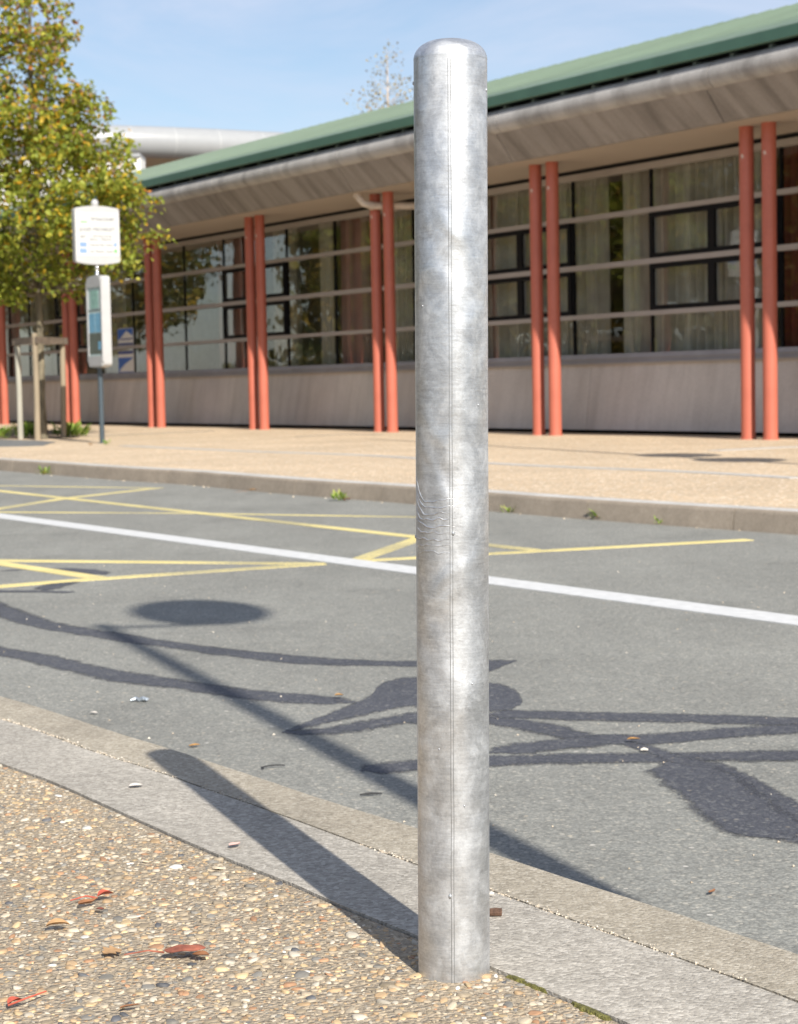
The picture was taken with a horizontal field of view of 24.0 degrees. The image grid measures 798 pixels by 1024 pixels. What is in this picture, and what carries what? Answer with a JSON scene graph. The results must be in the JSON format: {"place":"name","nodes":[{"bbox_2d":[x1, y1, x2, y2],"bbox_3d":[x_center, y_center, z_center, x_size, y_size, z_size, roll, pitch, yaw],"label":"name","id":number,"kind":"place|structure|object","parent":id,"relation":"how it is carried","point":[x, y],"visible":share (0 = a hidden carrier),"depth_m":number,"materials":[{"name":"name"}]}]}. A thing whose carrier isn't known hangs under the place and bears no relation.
{"place":"outdoors","nodes":[
{"label":"outdoors","id":0,"kind":"place"},
{"bbox_2d":[4,125,285,167],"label":"white building","id":1,"kind":"structure","parent":0,"point":[160,145],"depth_m":73.98,"materials":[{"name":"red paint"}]},
{"bbox_2d":[0,764,618,1023],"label":"pavement","id":2,"kind":"structure","parent":0,"point":[207,1002],"depth_m":2.17,"materials":[{"name":"beige gravel"}]},
{"bbox_2d":[7,991,46,1005],"bbox_3d":[-0.390,0.511,1.973,0.050,0.007,0.012,-5,5,-42],"label":"fallen leaf","id":3,"kind":"object","parent":2,"relation":"on","point":[11,999],"visible":1,"depth_m":1.96,"materials":[{"name":"red plant"}]},
{"bbox_2d":[46,918,69,925],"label":"fallen leaf","id":4,"kind":"object","parent":2,"relation":"on","point":[56,921],"visible":1,"depth_m":2.24,"materials":[{"name":"brown plant"}]},
{"bbox_2d":[78,897,96,903],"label":"fallen leaf","id":5,"kind":"object","parent":2,"relation":"on","point":[84,901],"visible":1,"depth_m":2.34,"materials":[{"name":"brown plant"}]},
{"bbox_2d":[70,889,112,900],"bbox_3d":[-0.386,0.482,2.357,0.056,0.010,0.015,-3,4,-29],"label":"fallen leaf","id":6,"kind":"object","parent":2,"relation":"on","point":[102,891],"visible":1,"depth_m":2.36,"materials":[{"name":"red plant"}]},
{"bbox_2d":[102,946,121,953],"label":"fallen leaf","id":7,"kind":"object","parent":2,"relation":"on","point":[112,950],"visible":1,"depth_m":2.14,"materials":[{"name":"brown plant"}]},
{"bbox_2d":[120,1004,139,1007],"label":"fallen leaf","id":8,"kind":"object","parent":2,"relation":"on","point":[127,1005],"visible":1,"depth_m":1.95,"materials":[{"name":"brown plant"}]},
{"bbox_2d":[124,944,205,954],"bbox_3d":[-0.265,0.494,2.119,0.092,0.010,0.028,-2,4,-6],"label":"fallen leaf","id":9,"kind":"object","parent":2,"relation":"on","point":[183,947],"visible":1,"depth_m":2.12,"materials":[{"name":"red plant"}]},
{"bbox_2d":[192,950,208,954],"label":"fallen leaf","id":10,"kind":"object","parent":2,"relation":"on","point":[202,952],"visible":1,"depth_m":2.11,"materials":[{"name":"brown plant"}]},
{"bbox_2d":[0,719,797,1023],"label":"granite border","id":11,"kind":"object","parent":2,"relation":"on","point":[618,980],"visible":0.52,"depth_m":2.38,"materials":[{"name":"grey stone"}]},
{"bbox_2d":[129,783,142,785],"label":"fallen leaf","id":12,"kind":"object","parent":11,"relation":"on","point":[135,784],"visible":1,"depth_m":3.03,"materials":[{"name":"white plant"}]},
{"bbox_2d":[229,842,239,845],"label":"fallen leaf","id":13,"kind":"object","parent":11,"relation":"on","point":[233,843],"visible":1,"depth_m":2.62,"materials":[{"name":"beige plant"}]},
{"bbox_2d":[490,908,501,915],"bbox_3d":[0.116,0.481,2.257,0.017,0.010,0.010,-1,4,0],"label":"wood chip","id":14,"kind":"object","parent":11,"relation":"on","point":[495,911],"visible":0.79,"depth_m":2.25,"materials":[{"name":"brown wood"}]},
{"bbox_2d":[505,975,612,1020],"bbox_3d":[0.165,0.508,1.964,0.018,0.004,0.179,-4,5,-34],"label":"moss","id":15,"kind":"object","parent":11,"relation":"on","point":[589,1011],"visible":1,"depth_m":1.93,"materials":[{"name":"green plant"}]},
{"bbox_2d":[412,38,489,982],"bbox_3d":[0.057,0.022,2.025,0.080,1.048,0.080,0,4,0],"label":"steel bollard","id":16,"kind":"object","parent":2,"relation":"on","point":[449,83],"visible":0.98,"depth_m":1.99,"materials":[{"name":"metal"}]},
{"bbox_2d":[0,471,797,953],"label":"road","id":17,"kind":"structure","parent":0,"point":[636,831],"depth_m":5.21,"materials":[{"name":"grey asphalt"}]},
{"bbox_2d":[35,464,49,474],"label":"weed tuft","id":18,"kind":"object","parent":17,"relation":"on","point":[45,471],"visible":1,"depth_m":16.91,"materials":[{"name":"green plant"}]},
{"bbox_2d":[130,696,148,700],"bbox_3d":[-0.625,0.450,4.513,0.045,0.015,0.021,-1,4,0],"label":"crumpled foil","id":19,"kind":"object","parent":17,"relation":"on","point":[142,698],"visible":1,"depth_m":4.51,"materials":[{"name":"silver metal"}]},
{"bbox_2d":[261,764,284,768],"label":"twig","id":20,"kind":"object","parent":17,"relation":"on","point":[273,765],"visible":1,"depth_m":3.70,"materials":[{"name":"grey wood"}]},
{"bbox_2d":[329,489,351,500],"bbox_3d":[-0.383,-0.112,12.223,0.154,0.082,0.105,-1,4,8],"label":"weed tuft","id":21,"kind":"object","parent":17,"relation":"on","point":[341,495],"visible":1,"depth_m":12.22,"materials":[{"name":"green plant"}]},
{"bbox_2d":[360,792,381,794],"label":"twig","id":22,"kind":"object","parent":17,"relation":"on","point":[369,793],"visible":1,"depth_m":3.43,"materials":[{"name":"grey wood"}]},
{"bbox_2d":[0,485,753,587],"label":"yellow zigzag marking","id":23,"kind":"object","parent":17,"relation":"on","point":[369,556],"visible":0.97,"depth_m":8.38,"materials":[{"name":"paint"}]},
{"bbox_2d":[2,475,794,979],"bbox_3d":[-5.010,-0.207,14.717,5.541,0.110,48.954,-4,5,-33],"label":"grit","id":24,"kind":"object","parent":17,"relation":"on","point":[404,821],"visible":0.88,"depth_m":2.96,"materials":[{"name":"beige gravel"}]},
{"bbox_2d":[0,568,797,842],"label":"tar seal","id":25,"kind":"object","parent":17,"relation":"on","point":[730,799],"visible":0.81,"depth_m":4.05,"materials":[{"name":"grey asphalt"}]},
{"bbox_2d":[0,696,797,1002],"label":"channel kerb","id":26,"kind":"structure","parent":17,"relation":"on","point":[765,966],"depth_m":2.47,"materials":[{"name":"concrete"}]},
{"bbox_2d":[0,513,797,625],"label":"white lane line","id":27,"kind":"object","parent":17,"relation":"on","point":[779,618],"visible":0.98,"depth_m":7.08,"materials":[{"name":"paint"}]},
{"bbox_2d":[500,505,514,511],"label":"weed tuft","id":28,"kind":"object","parent":17,"relation":"on","point":[509,508],"visible":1,"depth_m":10.80,"materials":[{"name":"green plant"}]},
{"bbox_2d":[0,422,797,508],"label":"pavement","id":29,"kind":"structure","parent":0,"point":[686,452],"depth_m":16.47,"materials":[{"name":"beige concrete"}]},
{"bbox_2d":[0,439,54,446],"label":"pavement patch","id":30,"kind":"object","parent":29,"relation":"on","point":[12,443],"visible":1,"depth_m":23.42,"materials":[{"name":"concrete"}]},
{"bbox_2d":[0,429,79,438],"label":"tree pit soil","id":31,"kind":"object","parent":29,"relation":"on","point":[50,436],"visible":0.35,"depth_m":26.72,"materials":[{"name":"brown soil"}]},
{"bbox_2d":[0,425,12,437],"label":"weed tuft","id":32,"kind":"object","parent":31,"relation":"on","point":[3,431],"visible":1,"depth_m":25.89,"materials":[{"name":"green plant"}]},
{"bbox_2d":[9,421,33,436],"bbox_3d":[-5.241,-1.186,26.290,0.593,0.292,0.431,-1,4,0],"label":"weed tuft","id":33,"kind":"object","parent":31,"relation":"on","point":[28,428],"visible":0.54,"depth_m":26.21,"materials":[{"name":"green plant"}]},
{"bbox_2d":[11,333,67,439],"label":"tree stakes","id":34,"kind":"object","parent":31,"relation":"on","point":[34,340],"visible":0.83,"depth_m":25.52,"materials":[{"name":"brown wood"}]},
{"bbox_2d":[50,419,80,436],"bbox_3d":[-4.644,-1.174,26.139,0.453,0.263,0.365,-1,4,0],"label":"weed tuft","id":35,"kind":"object","parent":31,"relation":"on","point":[71,430],"visible":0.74,"depth_m":26.07,"materials":[{"name":"green plant"}]},
{"bbox_2d":[68,421,96,435],"bbox_3d":[-4.490,-1.174,26.443,0.420,0.215,0.405,2,5,35],"label":"weed tuft","id":36,"kind":"object","parent":31,"relation":"on","point":[85,429],"visible":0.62,"depth_m":26.41,"materials":[{"name":"green plant"}]},
{"bbox_2d":[0,0,177,438],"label":"linden tree","id":37,"kind":"object","parent":31,"relation":"on","point":[74,143],"visible":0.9,"depth_m":24.77,"materials":[{"name":"green plant"}]},
{"bbox_2d":[72,199,119,442],"bbox_3d":[-3.645,-2.309,22.756,0.512,2.949,0.427,0,4,10],"label":"bus stop sign","id":38,"kind":"object","parent":29,"relation":"on","point":[95,235],"visible":1,"depth_m":22.64,"materials":[{"name":"white metal"}]},
{"bbox_2d":[93,431,379,436],"bbox_3d":[-2.146,-1.056,25.624,2.268,0.004,4.689,-4,5,-40],"label":"paving joint","id":39,"kind":"object","parent":29,"relation":"on","point":[294,436],"visible":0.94,"depth_m":24.70,"materials":[{"name":"concrete"}]},
{"bbox_2d":[0,3,797,439],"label":"pavilion","id":40,"kind":"structure","parent":29,"relation":"on","point":[642,237],"depth_m":23.98,"materials":[{"name":"glass"}]},
{"bbox_2d":[54,294,61,319],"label":"casement window","id":41,"kind":"structure","parent":40,"relation":"in","point":[56,302],"depth_m":37.37,"materials":[{"name":"black metal"}]},
{"bbox_2d":[55,323,61,349],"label":"casement window","id":42,"kind":"structure","parent":40,"relation":"in","point":[57,334],"depth_m":37.40,"materials":[{"name":"black metal"}]},
{"bbox_2d":[76,289,86,316],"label":"casement window","id":43,"kind":"structure","parent":40,"relation":"in","point":[78,306],"depth_m":36.46,"materials":[{"name":"black metal"}]},
{"bbox_2d":[77,320,86,348],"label":"casement window","id":44,"kind":"structure","parent":40,"relation":"in","point":[83,321],"depth_m":36.49,"materials":[{"name":"black metal"}]},
{"bbox_2d":[117,328,133,372],"bbox_3d":[-5.057,-2.973,34.693,0.010,0.850,0.700,-4,5,-32],"label":"window poster","id":45,"kind":"object","parent":40,"relation":"attached to","point":[126,357],"depth_m":34.68,"materials":[{"name":"blue paper"}]},
{"bbox_2d":[222,267,245,301],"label":"casement window","id":46,"kind":"structure","parent":40,"relation":"in","point":[224,272],"depth_m":31.17,"materials":[{"name":"black metal"}]},
{"bbox_2d":[223,304,246,338],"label":"casement window","id":47,"kind":"structure","parent":40,"relation":"in","point":[225,308],"depth_m":31.18,"materials":[{"name":"black metal"}]},
{"bbox_2d":[255,262,285,297],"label":"casement window","id":48,"kind":"structure","parent":40,"relation":"in","point":[283,264],"depth_m":29.52,"materials":[{"name":"black metal"}]},
{"bbox_2d":[256,300,288,335],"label":"casement window","id":49,"kind":"structure","parent":40,"relation":"in","point":[284,302],"depth_m":29.56,"materials":[{"name":"black metal"}]},
{"bbox_2d":[488,230,518,274],"bbox_3d":[1.290,-3.395,24.665,0.070,0.533,1.066,-4,5,-32],"label":"casement window","id":50,"kind":"structure","parent":40,"relation":"in","point":[511,233],"depth_m":24.39,"materials":[{"name":"black metal"}]},
{"bbox_2d":[488,277,519,320],"bbox_3d":[1.302,-2.792,24.706,0.070,0.541,1.066,-4,5,-32],"label":"casement window","id":51,"kind":"structure","parent":40,"relation":"in","point":[507,280],"depth_m":24.45,"materials":[{"name":"black metal"}]},
{"bbox_2d":[519,223,571,271],"bbox_3d":[1.862,-3.345,23.767,0.070,0.533,1.066,-4,5,-32],"label":"casement window","id":52,"kind":"structure","parent":40,"relation":"in","point":[522,237],"depth_m":23.98,"materials":[{"name":"black metal"}]},
{"bbox_2d":[519,272,572,318],"bbox_3d":[1.874,-2.742,23.808,0.070,0.541,1.066,-4,5,-32],"label":"casement window","id":53,"kind":"structure","parent":40,"relation":"in","point":[522,280],"depth_m":24.04,"materials":[{"name":"black metal"}]},
{"bbox_2d":[649,258,710,309],"bbox_3d":[3.264,-2.621,21.630,0.070,0.541,1.066,-4,5,-32],"label":"casement window","id":54,"kind":"structure","parent":40,"relation":"in","point":[653,268],"depth_m":21.71,"materials":[{"name":"black metal"}]},
{"bbox_2d":[649,204,710,257],"bbox_3d":[3.252,-3.224,21.590,0.070,0.533,1.066,-4,5,-32],"label":"casement window","id":55,"kind":"structure","parent":40,"relation":"in","point":[653,253],"depth_m":21.67,"materials":[{"name":"black metal"}]},
{"bbox_2d":[710,195,779,251],"bbox_3d":[3.825,-3.174,20.692,0.070,0.533,1.066,-4,5,-32],"label":"casement window","id":56,"kind":"structure","parent":40,"relation":"in","point":[714,208],"depth_m":20.96,"materials":[{"name":"black metal"}]},
{"bbox_2d":[711,251,779,305],"bbox_3d":[3.836,-2.572,20.733,0.070,0.541,1.066,-4,5,-32],"label":"casement window","id":57,"kind":"structure","parent":40,"relation":"in","point":[715,262],"depth_m":21.01,"materials":[{"name":"black metal"}]},
{"bbox_2d":[126,445,797,478],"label":"paving strip","id":58,"kind":"object","parent":29,"relation":"on","point":[752,475],"visible":0.91,"depth_m":14.25,"materials":[{"name":"beige concrete"}]},
{"bbox_2d":[707,446,797,450],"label":"paving strip","id":59,"kind":"object","parent":29,"relation":"on","point":[753,448],"visible":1,"depth_m":16.93,"materials":[{"name":"beige concrete"}]},
{"bbox_2d":[0,0,797,132],"label":"sky","id":60,"kind":"structure","parent":0,"point":[286,66],"materials":[{"name":"blue"}]},
{"bbox_3d":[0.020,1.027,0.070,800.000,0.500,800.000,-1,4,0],"label":"ground","id":61,"kind":"structure","parent":0,"visible":0},
{"bbox_2d":[0,153,145,279],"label":"white annex","id":62,"kind":"object","parent":61,"relation":"on","point":[141,161],"visible":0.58,"depth_m":61.36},
{"bbox_2d":[343,39,413,113],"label":"birch tree","id":63,"kind":"object","parent":61,"relation":"on","point":[380,99],"visible":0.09,"depth_m":46.39,"materials":[{"name":"grey plant"}]},
{"bbox_2d":[0,458,797,534],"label":"kerb","id":64,"kind":"structure","parent":61,"relation":"on","point":[744,518],"depth_m":10.94,"materials":[{"name":"concrete"}]},
{"bbox_2d":[587,508,599,517],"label":"weed tuft","id":65,"kind":"object","parent":64,"relation":"on","point":[594,513],"visible":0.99,"depth_m":10.14,"materials":[{"name":"green plant"}]}
]}

